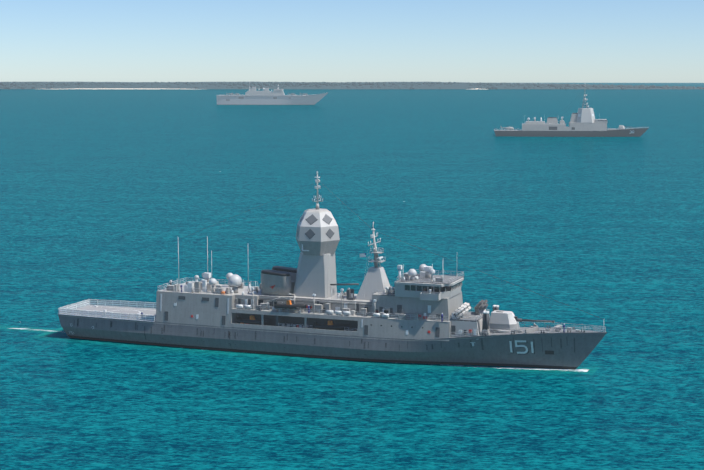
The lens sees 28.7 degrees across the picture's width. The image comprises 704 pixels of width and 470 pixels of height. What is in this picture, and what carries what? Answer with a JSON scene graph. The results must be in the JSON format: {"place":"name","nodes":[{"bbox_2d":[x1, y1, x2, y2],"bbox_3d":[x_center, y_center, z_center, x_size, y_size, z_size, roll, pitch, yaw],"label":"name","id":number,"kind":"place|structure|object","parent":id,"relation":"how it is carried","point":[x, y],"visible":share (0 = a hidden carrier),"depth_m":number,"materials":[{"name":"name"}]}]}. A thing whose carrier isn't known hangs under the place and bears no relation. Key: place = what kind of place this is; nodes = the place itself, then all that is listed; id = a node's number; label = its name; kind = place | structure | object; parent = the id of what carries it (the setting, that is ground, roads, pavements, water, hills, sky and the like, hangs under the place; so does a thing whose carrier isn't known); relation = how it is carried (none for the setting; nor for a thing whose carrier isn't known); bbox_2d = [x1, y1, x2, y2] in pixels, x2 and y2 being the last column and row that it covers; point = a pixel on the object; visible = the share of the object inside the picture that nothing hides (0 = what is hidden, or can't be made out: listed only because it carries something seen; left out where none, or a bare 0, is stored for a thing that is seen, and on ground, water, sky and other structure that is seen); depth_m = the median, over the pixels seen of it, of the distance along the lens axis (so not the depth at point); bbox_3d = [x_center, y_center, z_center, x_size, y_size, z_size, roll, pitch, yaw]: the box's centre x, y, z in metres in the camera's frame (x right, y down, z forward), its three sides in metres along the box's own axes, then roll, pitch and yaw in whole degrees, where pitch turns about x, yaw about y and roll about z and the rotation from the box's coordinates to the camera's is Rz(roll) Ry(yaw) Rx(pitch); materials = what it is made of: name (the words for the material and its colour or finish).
{"place":"outdoors","nodes":[
{"label":"outdoors","id":0,"kind":"place"},
{"bbox_2d":[0,83,703,469],"bbox_3d":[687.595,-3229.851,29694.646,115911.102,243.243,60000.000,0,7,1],"label":"sea","id":1,"kind":"structure","parent":0,"point":[110,195],"depth_m":429.83,"materials":[{"name":"teal liquid"}]},
{"bbox_2d":[216,86,326,104],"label":"ship","id":2,"kind":"object","parent":1,"relation":"on","point":[253,96],"visible":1,"depth_m":2833.44,"materials":[{"name":"grey metal"}]},
{"bbox_2d":[58,172,606,369],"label":"frigate","id":3,"kind":"object","parent":1,"relation":"on","point":[304,308],"visible":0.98,"depth_m":277.79,"materials":[{"name":"grey metal"}]},
{"bbox_2d":[494,92,647,136],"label":"destroyer","id":4,"kind":"object","parent":1,"relation":"on","point":[583,122],"visible":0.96,"depth_m":1311.23,"materials":[{"name":"grey metal"}]},
{"bbox_2d":[0,82,703,88],"bbox_3d":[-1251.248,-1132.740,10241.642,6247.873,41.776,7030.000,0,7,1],"label":"shore","id":5,"kind":"structure","parent":0,"point":[236,85],"depth_m":6802.06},
{"bbox_2d":[0,0,703,82],"label":"sky","id":6,"kind":"structure","parent":0,"point":[475,41],"materials":[{"name":"blue"}]}
]}

